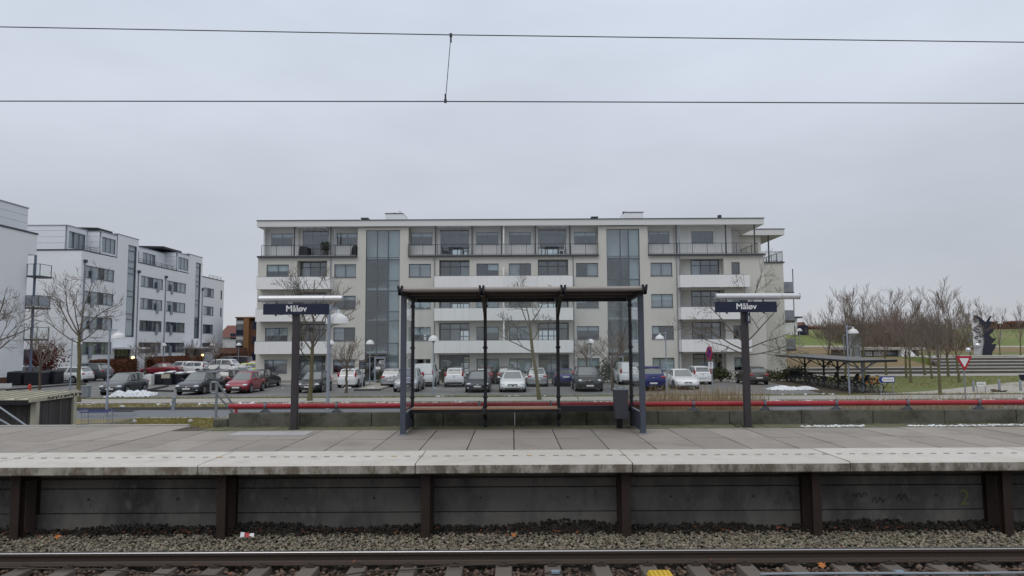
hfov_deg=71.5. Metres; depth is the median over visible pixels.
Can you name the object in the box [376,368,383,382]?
evergreen shrub
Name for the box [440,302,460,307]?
window
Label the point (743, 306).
station sign
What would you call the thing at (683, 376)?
parked car
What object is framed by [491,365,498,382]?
evergreen shrub
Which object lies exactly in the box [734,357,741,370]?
window
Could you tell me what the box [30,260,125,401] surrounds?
bare tree
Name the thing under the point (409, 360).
window
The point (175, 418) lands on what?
curved kerb
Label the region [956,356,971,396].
give way sign
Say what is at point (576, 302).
window
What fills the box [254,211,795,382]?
apartment building
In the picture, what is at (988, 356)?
plinth wall
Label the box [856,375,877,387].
bicycle
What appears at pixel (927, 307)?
bare tree
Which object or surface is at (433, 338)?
street lamp
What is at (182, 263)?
window
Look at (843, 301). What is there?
bare tree
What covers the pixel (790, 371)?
bicycle
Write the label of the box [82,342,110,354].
window
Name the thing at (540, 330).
window
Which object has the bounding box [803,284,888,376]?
bare tree
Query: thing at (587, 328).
window
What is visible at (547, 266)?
window
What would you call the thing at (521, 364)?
window
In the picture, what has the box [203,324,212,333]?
window
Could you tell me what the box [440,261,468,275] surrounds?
window
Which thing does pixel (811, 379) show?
bicycle
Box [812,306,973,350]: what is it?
brush
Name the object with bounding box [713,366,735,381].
evergreen shrub
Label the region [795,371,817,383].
bicycle
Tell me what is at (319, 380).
parked car
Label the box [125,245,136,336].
stair window
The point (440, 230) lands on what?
window
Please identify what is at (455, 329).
window
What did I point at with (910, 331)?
bare tree
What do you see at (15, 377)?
waste container
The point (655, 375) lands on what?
parked car
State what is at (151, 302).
window
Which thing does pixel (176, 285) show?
window
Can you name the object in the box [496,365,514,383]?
parked car
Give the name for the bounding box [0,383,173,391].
car park kerb
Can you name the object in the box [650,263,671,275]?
window
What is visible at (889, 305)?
bare tree
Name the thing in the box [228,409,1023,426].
wall
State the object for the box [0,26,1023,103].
overhead line
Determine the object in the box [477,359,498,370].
window
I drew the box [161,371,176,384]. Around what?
waste container
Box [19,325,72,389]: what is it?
pruned tree
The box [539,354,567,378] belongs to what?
window
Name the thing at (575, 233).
window
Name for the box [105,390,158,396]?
snow pile
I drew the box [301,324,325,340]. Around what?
window
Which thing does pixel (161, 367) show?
parked car
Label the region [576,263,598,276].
window
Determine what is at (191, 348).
pruned tree
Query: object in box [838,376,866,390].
bicycle
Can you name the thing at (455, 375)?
parked car
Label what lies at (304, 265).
window
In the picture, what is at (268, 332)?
window
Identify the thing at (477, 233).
window
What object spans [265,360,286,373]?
window
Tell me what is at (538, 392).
bare tree
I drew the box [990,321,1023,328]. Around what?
hedge
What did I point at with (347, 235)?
window
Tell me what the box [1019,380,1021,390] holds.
bollard
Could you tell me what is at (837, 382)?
bicycle
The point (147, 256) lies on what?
window
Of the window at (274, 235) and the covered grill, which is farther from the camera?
the window at (274, 235)
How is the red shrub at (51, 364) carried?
on the car park
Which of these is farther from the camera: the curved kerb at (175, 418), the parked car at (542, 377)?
the parked car at (542, 377)
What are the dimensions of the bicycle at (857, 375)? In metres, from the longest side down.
1.851 x 1.167 x 0.583 m
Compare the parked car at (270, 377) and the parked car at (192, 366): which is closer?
the parked car at (270, 377)
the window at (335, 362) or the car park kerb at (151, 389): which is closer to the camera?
the car park kerb at (151, 389)
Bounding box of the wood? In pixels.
[808,319,971,328]
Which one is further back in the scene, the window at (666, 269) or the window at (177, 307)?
the window at (177, 307)
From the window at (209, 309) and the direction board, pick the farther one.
the window at (209, 309)
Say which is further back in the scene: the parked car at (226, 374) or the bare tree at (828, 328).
the bare tree at (828, 328)
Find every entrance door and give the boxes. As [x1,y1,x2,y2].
[114,349,128,358]
[374,357,385,381]
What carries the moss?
on the platform
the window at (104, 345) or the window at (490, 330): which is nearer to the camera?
the window at (490, 330)
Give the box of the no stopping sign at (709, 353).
[706,346,712,394]
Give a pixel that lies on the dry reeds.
(665, 398)
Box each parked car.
[22,366,49,370]
[57,366,94,382]
[81,363,113,380]
[99,372,149,394]
[139,363,182,373]
[173,361,197,366]
[175,371,224,394]
[182,362,208,371]
[197,364,235,371]
[209,359,239,365]
[216,369,238,386]
[220,356,252,363]
[225,371,265,392]
[226,366,252,371]
[239,363,255,369]
[251,369,280,387]
[299,371,332,392]
[337,368,365,387]
[380,368,399,385]
[393,367,424,391]
[414,363,440,385]
[444,368,468,386]
[464,370,492,391]
[476,366,495,383]
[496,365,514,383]
[497,370,527,391]
[524,367,548,386]
[550,368,572,385]
[571,365,602,390]
[613,362,638,384]
[633,366,665,390]
[664,368,699,389]
[688,366,711,383]
[735,366,768,384]
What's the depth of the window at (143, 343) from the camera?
96.45 m
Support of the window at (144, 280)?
in the white building at (172, 297)
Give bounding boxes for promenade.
[813,373,1023,376]
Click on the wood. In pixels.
(909, 322)
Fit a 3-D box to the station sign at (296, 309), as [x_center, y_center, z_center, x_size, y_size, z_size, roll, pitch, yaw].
[-4.276,1.494,14.333,1.710,2.696,0.201,0,-5,0]
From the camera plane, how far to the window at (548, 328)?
65.82 m
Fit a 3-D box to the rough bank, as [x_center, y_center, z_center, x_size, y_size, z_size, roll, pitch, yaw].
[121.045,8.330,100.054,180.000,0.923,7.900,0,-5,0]
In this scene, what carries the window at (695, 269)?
in the apartment building at (675, 264)
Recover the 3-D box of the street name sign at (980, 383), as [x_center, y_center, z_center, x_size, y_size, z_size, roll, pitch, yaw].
[30.768,6.550,46.623,0.600,0.768,0.071,0,-5,0]
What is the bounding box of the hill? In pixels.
[786,329,1023,367]
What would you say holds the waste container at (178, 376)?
on the car park
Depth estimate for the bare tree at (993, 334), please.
92.64 m
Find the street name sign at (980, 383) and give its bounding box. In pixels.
[976,382,985,392]
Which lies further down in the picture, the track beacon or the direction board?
the track beacon
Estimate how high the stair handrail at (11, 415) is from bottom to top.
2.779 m
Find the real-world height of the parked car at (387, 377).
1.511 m
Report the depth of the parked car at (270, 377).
57.65 m
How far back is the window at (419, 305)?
65.29 m
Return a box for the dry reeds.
[565,379,1023,410]
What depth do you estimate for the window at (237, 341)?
117.97 m
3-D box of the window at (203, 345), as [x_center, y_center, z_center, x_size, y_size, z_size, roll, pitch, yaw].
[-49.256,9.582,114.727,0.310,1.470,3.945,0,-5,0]
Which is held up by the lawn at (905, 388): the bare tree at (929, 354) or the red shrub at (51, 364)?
the bare tree at (929, 354)
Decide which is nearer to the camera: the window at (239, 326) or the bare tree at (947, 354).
the bare tree at (947, 354)
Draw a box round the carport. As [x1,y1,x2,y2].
[217,348,247,358]
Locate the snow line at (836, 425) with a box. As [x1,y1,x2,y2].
[800,423,1023,426]
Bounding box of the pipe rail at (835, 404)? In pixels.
[228,398,1023,412]
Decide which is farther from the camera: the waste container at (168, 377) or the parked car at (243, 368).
the parked car at (243, 368)
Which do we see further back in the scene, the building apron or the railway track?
the building apron
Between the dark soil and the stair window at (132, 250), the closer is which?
the dark soil
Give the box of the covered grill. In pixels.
[351,245,357,255]
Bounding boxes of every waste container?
[6,371,27,384]
[24,371,50,384]
[45,369,63,383]
[154,372,164,383]
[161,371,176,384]
[174,372,185,383]
[186,371,196,377]
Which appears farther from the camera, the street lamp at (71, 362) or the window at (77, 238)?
the window at (77, 238)
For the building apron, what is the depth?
62.61 m
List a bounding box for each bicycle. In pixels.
[785,369,806,381]
[787,370,807,381]
[791,370,813,382]
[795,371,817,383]
[800,372,821,384]
[806,372,827,384]
[809,374,831,385]
[818,372,836,386]
[822,375,847,387]
[828,374,851,388]
[835,373,859,389]
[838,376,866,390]
[846,375,871,391]
[854,377,884,392]
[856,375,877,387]
[866,375,886,387]
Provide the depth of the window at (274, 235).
66.76 m
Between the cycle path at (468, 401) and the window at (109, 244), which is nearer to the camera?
the cycle path at (468, 401)
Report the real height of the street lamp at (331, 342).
3.781 m
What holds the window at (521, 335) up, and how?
in the apartment building at (675, 264)
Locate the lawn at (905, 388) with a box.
[783,376,1021,392]
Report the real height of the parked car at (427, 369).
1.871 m
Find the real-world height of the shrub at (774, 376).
1.274 m
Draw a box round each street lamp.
[69,338,82,390]
[105,328,124,414]
[161,343,166,362]
[326,304,348,411]
[330,340,334,375]
[366,340,373,384]
[428,335,438,394]
[587,339,594,360]
[655,332,667,391]
[845,325,858,393]
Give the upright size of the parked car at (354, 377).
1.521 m
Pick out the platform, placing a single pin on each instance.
(73, 477)
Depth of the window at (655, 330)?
65.03 m
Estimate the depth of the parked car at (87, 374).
66.32 m
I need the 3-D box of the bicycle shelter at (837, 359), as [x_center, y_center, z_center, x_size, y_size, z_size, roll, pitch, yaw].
[24.070,6.325,54.092,2.867,2.380,17.456,-1,-5,4]
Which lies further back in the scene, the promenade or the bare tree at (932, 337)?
the promenade
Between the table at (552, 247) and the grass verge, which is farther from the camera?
the table at (552, 247)
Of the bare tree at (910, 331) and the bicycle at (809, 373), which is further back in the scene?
the bare tree at (910, 331)
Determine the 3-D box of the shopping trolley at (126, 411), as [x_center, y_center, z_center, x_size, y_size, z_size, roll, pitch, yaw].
[-15.423,5.277,28.071,1.042,1.022,0.580,1,-5,-10]
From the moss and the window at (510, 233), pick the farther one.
the window at (510, 233)
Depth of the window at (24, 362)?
80.29 m
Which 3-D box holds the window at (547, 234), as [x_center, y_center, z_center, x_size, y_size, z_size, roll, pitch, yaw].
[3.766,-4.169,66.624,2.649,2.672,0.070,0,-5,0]
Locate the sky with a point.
(887, 196)
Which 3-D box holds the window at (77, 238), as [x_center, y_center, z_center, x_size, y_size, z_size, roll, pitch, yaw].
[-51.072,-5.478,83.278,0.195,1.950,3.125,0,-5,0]
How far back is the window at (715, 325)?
65.92 m
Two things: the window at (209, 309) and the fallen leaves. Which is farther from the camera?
the window at (209, 309)
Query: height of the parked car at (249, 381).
1.511 m
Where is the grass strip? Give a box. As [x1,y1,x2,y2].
[82,393,1023,398]
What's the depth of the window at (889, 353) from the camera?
88.04 m
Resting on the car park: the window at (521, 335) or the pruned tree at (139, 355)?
the pruned tree at (139, 355)
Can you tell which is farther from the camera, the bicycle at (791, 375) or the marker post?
the bicycle at (791, 375)
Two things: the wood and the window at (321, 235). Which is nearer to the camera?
the window at (321, 235)
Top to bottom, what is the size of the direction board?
2.199 m
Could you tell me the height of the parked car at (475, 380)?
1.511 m
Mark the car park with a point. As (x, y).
(439, 390)
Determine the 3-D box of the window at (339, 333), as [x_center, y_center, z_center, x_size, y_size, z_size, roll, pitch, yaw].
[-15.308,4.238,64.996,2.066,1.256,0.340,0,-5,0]
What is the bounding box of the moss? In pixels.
[210,422,1023,427]
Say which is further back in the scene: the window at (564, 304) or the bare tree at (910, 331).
the window at (564, 304)
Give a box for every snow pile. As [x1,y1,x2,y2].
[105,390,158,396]
[764,385,819,389]
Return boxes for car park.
[0,362,821,397]
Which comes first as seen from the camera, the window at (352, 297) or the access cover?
the access cover
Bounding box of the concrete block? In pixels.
[213,418,228,426]
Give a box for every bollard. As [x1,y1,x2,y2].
[972,381,974,391]
[998,379,1000,389]
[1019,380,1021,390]
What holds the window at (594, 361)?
in the apartment building at (675, 264)
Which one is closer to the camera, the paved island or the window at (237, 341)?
the paved island
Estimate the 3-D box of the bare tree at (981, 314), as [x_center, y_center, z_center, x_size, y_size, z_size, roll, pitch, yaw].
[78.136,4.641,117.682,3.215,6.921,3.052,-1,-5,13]
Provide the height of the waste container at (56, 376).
1.275 m
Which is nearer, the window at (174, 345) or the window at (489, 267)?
the window at (489, 267)
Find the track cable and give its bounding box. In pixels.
[0,560,555,575]
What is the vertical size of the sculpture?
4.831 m
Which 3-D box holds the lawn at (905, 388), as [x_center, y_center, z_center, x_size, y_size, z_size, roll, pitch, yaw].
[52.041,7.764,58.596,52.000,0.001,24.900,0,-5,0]
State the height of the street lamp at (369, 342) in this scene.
3.781 m
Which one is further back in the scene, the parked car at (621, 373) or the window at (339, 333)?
the window at (339, 333)
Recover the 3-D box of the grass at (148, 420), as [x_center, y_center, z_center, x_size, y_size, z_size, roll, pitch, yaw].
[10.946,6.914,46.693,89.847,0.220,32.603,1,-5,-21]
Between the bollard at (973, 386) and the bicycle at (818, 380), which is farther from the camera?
the bicycle at (818, 380)
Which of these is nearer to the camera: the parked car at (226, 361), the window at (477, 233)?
the window at (477, 233)
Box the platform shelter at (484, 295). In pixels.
[397,284,647,434]
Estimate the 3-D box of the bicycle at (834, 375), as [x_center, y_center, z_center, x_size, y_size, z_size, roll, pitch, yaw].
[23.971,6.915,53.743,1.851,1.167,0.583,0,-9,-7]
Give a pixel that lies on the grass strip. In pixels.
(523, 396)
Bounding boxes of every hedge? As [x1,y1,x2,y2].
[88,358,138,374]
[144,355,204,367]
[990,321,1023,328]
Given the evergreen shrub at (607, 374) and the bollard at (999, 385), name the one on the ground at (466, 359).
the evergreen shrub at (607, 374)
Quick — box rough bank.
[786,347,1023,353]
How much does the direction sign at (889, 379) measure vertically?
1.228 m
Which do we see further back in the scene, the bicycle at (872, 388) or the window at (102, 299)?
the window at (102, 299)
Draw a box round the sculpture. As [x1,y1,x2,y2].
[965,315,995,354]
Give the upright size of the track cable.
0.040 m
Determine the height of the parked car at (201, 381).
1.531 m
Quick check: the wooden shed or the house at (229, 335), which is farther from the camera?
the house at (229, 335)
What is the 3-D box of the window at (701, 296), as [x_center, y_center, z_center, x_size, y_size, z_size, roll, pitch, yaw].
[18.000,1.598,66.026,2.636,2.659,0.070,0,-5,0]
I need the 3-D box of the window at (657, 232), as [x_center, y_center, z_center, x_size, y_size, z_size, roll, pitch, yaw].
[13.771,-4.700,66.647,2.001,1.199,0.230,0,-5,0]
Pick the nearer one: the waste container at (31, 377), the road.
the road
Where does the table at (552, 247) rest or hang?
on the apartment building at (675, 264)
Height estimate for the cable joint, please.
0.042 m
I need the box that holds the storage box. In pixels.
[298,246,308,255]
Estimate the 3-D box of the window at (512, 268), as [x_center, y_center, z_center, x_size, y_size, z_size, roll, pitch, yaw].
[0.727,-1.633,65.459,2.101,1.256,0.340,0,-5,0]
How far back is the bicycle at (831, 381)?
52.79 m
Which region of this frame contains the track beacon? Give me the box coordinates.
[647,570,672,575]
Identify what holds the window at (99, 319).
in the white building at (172, 297)
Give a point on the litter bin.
(620, 402)
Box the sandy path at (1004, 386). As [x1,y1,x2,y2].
[870,381,1023,393]
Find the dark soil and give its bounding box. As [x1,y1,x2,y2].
[0,518,1023,538]
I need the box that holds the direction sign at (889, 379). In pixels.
[878,376,894,394]
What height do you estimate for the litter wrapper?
0.068 m
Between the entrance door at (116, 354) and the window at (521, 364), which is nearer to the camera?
the window at (521, 364)
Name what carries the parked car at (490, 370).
on the car park
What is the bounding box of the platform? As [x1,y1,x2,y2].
[0,423,1023,548]
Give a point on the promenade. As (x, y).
(989, 374)
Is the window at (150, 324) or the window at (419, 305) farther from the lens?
the window at (150, 324)
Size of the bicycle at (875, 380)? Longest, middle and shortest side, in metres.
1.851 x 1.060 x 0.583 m
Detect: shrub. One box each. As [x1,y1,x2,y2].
[24,340,70,370]
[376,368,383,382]
[438,365,446,382]
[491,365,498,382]
[597,356,614,382]
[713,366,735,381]
[766,368,798,380]
[780,364,808,380]
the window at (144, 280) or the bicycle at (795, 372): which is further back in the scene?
the window at (144, 280)
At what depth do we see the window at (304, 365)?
65.73 m
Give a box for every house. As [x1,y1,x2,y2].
[222,325,235,347]
[785,316,807,334]
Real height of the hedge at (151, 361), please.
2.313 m
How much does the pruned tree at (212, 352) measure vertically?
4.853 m
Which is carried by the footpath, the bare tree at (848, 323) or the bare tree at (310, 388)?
the bare tree at (310, 388)
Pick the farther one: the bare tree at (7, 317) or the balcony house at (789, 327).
the balcony house at (789, 327)
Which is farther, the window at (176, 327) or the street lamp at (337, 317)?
the window at (176, 327)
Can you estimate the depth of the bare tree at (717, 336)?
41.61 m
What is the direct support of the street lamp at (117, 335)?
on the road
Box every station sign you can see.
[258,295,343,429]
[714,293,800,426]
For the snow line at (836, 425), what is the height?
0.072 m
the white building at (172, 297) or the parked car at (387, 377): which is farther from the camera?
the white building at (172, 297)
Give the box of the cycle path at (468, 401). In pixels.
[77,398,1021,404]
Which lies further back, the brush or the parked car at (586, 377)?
the brush
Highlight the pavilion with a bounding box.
[825,347,925,356]
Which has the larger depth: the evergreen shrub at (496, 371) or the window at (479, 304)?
the window at (479, 304)
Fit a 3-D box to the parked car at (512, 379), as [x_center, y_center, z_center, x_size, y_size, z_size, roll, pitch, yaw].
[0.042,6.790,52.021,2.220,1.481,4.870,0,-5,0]
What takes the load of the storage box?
on the apartment building at (675, 264)
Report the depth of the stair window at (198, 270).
111.59 m
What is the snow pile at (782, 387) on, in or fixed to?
on the car park
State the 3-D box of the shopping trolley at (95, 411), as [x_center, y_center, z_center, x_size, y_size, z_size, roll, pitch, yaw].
[-15.308,4.976,26.191,1.042,1.022,0.580,0,-5,-4]
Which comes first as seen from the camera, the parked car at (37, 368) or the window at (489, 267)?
the window at (489, 267)
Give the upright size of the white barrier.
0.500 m
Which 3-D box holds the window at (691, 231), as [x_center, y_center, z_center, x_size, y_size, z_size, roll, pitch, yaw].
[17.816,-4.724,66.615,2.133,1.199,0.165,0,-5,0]
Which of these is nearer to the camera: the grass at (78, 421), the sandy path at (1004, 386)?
the grass at (78, 421)
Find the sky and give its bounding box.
[0,0,1023,340]
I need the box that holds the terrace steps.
[792,357,1023,373]
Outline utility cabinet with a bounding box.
[81,386,90,396]
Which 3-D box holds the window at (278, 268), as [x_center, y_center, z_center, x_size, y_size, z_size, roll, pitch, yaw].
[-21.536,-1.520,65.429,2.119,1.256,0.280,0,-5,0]
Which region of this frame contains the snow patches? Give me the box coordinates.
[80,384,1021,406]
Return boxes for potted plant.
[320,241,329,254]
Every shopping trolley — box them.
[78,409,114,424]
[105,408,137,423]
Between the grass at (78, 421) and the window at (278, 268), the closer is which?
the grass at (78, 421)
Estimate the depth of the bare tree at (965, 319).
91.96 m
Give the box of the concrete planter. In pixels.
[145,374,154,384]
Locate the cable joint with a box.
[545,570,565,573]
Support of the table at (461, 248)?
on the apartment building at (675, 264)
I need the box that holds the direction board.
[359,360,365,387]
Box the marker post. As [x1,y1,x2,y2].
[171,397,175,409]
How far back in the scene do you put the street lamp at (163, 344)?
91.58 m
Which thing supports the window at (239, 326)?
in the office building at (245, 332)
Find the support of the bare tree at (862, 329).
on the lawn at (905, 388)
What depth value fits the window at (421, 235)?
66.78 m
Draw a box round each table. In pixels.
[448,247,462,254]
[545,247,558,253]
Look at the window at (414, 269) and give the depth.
65.60 m
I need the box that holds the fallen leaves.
[2,523,993,574]
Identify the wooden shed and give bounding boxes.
[0,390,81,424]
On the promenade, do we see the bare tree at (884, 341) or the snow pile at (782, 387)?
the bare tree at (884, 341)
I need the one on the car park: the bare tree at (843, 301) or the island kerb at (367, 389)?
the island kerb at (367, 389)
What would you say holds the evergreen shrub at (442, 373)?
on the car park
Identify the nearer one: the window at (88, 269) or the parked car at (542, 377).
the parked car at (542, 377)
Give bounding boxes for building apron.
[273,379,785,384]
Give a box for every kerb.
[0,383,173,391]
[77,405,997,409]
[135,417,228,418]
[354,389,380,390]
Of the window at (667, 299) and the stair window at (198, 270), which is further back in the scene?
the stair window at (198, 270)
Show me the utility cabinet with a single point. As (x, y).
(86, 391)
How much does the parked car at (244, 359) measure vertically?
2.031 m
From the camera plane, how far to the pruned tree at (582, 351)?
59.72 m
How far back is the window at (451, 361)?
65.76 m
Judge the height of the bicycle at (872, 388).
1.060 m
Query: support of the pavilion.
on the hill
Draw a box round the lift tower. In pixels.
[843,334,860,356]
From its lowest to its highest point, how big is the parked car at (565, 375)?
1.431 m
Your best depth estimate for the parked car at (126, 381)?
50.17 m
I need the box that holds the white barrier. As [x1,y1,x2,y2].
[0,383,11,388]
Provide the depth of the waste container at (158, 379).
62.58 m
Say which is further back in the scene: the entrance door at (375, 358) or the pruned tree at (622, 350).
the entrance door at (375, 358)
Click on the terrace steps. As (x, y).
(995, 364)
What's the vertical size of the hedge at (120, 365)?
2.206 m
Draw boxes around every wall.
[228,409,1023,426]
[939,355,1017,356]
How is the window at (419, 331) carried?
in the apartment building at (675, 264)
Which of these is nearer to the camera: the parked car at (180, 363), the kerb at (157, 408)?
the kerb at (157, 408)
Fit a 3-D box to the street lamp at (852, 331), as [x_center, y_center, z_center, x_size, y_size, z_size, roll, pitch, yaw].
[22.523,4.700,46.953,0.846,4.494,0.668,1,-5,-10]
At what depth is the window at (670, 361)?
64.87 m
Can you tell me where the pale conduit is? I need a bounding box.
[760,571,1023,575]
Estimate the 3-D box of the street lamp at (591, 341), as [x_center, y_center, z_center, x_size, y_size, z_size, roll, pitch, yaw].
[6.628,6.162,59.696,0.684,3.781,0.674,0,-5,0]
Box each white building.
[0,199,51,382]
[23,225,224,371]
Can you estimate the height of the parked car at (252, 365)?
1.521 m
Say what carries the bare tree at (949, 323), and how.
on the lawn at (905, 388)
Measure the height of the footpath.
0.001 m
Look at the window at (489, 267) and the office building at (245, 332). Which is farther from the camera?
the office building at (245, 332)
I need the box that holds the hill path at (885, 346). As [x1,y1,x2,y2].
[796,345,1023,346]
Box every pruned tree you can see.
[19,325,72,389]
[130,339,162,374]
[178,338,205,360]
[199,335,231,363]
[324,336,371,392]
[570,338,601,364]
[579,329,628,390]
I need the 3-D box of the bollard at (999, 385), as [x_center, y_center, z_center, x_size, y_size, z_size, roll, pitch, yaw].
[33.208,6.649,48.450,0.160,0.839,0.160,0,-5,0]
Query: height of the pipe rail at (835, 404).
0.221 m
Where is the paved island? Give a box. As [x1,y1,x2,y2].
[359,383,392,389]
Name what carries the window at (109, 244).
in the white building at (172, 297)
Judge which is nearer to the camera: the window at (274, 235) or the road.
the road
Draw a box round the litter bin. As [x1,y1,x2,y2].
[612,388,628,427]
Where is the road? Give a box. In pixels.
[76,405,1023,421]
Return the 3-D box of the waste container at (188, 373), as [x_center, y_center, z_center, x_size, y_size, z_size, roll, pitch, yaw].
[-29.084,8.066,64.223,1.024,1.078,1.380,0,-5,0]
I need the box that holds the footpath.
[77,394,1023,402]
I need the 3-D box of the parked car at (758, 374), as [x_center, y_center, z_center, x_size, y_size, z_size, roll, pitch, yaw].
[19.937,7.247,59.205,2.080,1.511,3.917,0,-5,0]
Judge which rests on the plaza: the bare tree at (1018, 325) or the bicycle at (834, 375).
the bare tree at (1018, 325)
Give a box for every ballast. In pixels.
[0,528,1023,568]
[0,564,1023,575]
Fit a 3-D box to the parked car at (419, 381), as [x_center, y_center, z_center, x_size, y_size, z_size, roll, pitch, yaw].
[-7.605,6.800,52.839,2.180,1.671,4.465,0,-5,0]
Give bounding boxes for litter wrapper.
[240,532,253,537]
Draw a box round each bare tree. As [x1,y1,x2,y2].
[0,287,48,352]
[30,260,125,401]
[273,262,360,400]
[496,268,554,399]
[662,250,811,373]
[802,295,843,370]
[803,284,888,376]
[834,289,876,356]
[842,282,880,376]
[859,293,902,374]
[869,285,912,346]
[874,288,933,377]
[883,294,925,381]
[889,297,951,374]
[909,275,961,394]
[912,301,943,378]
[917,286,969,376]
[930,285,990,382]
[954,294,981,354]
[973,297,994,334]
[989,307,1015,354]
[1002,300,1023,354]
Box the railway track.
[0,547,1023,575]
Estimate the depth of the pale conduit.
8.35 m
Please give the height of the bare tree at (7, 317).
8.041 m
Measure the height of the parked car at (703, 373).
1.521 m
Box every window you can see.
[23,349,38,364]
[68,231,84,248]
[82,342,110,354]
[83,316,111,329]
[84,291,112,305]
[85,265,113,281]
[102,237,114,254]
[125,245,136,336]
[138,342,160,353]
[139,320,160,331]
[140,298,161,310]
[141,276,162,289]
[143,252,154,264]
[165,322,184,332]
[165,343,183,352]
[166,301,184,312]
[167,280,185,293]
[178,257,187,270]
[194,262,200,338]
[201,343,211,351]
[203,306,212,315]
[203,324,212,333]
[204,287,213,297]
[230,333,235,338]
[236,320,243,329]
[236,335,242,345]
[265,328,287,341]
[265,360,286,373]
[267,265,288,276]
[271,233,292,245]
[299,356,325,379]
[300,262,326,289]
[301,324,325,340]
[303,230,328,254]
[333,327,354,340]
[333,359,354,372]
[334,264,355,277]
[334,296,355,308]
[336,233,357,245]
[408,264,430,277]
[408,327,430,340]
[408,359,430,367]
[409,301,430,308]
[411,233,432,243]
[440,230,461,254]
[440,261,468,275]
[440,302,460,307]
[440,323,468,339]
[440,355,468,378]
[476,232,497,244]
[476,264,498,275]
[476,327,498,340]
[477,302,498,307]
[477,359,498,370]
[509,232,530,244]
[509,263,530,274]
[509,327,529,339]
[509,358,531,371]
[538,229,565,253]
[538,261,566,274]
[538,302,567,306]
[538,323,567,339]
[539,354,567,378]
[540,330,559,339]
[574,232,595,244]
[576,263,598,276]
[576,302,598,307]
[577,326,599,339]
[577,358,599,371]
[649,231,668,236]
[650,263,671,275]
[651,294,673,307]
[652,326,673,339]
[652,358,673,371]
[690,260,719,287]
[691,231,712,243]
[691,291,719,306]
[692,322,720,338]
[693,354,721,370]
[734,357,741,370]
[874,352,883,355]
[886,352,897,355]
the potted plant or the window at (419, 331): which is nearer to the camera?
the window at (419, 331)
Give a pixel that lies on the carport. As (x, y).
(242, 351)
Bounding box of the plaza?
[899,355,1023,356]
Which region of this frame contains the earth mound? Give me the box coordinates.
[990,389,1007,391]
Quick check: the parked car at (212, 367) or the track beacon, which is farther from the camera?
the parked car at (212, 367)
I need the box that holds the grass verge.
[80,404,227,406]
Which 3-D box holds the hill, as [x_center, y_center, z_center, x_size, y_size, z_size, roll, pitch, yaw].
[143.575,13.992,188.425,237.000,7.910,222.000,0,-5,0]
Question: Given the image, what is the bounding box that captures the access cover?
[227,431,313,435]
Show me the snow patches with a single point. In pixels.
(455, 401)
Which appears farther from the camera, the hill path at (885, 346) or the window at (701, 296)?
the hill path at (885, 346)
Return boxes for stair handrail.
[0,407,25,424]
[210,381,232,418]
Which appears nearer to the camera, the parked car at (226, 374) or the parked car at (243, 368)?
the parked car at (226, 374)
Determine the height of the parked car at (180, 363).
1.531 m
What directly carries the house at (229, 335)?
on the ground at (466, 359)
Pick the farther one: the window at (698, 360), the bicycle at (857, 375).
the window at (698, 360)
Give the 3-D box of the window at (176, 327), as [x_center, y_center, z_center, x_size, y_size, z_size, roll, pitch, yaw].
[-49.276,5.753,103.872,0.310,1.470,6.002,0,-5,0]
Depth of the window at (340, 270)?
65.60 m
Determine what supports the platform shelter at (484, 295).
on the platform
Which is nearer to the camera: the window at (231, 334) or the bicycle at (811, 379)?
the bicycle at (811, 379)
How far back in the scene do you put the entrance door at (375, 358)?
64.63 m
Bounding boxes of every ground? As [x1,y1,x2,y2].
[139,357,1007,402]
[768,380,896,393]
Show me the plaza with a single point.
(949, 355)
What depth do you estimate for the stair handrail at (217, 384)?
17.39 m
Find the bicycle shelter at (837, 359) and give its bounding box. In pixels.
[776,354,896,393]
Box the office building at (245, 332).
[235,317,256,360]
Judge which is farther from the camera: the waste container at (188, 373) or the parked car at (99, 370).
the parked car at (99, 370)
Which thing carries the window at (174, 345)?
in the white building at (172, 297)
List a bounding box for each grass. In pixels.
[76,419,212,427]
[77,375,1023,427]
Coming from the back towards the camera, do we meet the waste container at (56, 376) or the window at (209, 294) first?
the window at (209, 294)
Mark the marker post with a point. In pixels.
(173, 404)

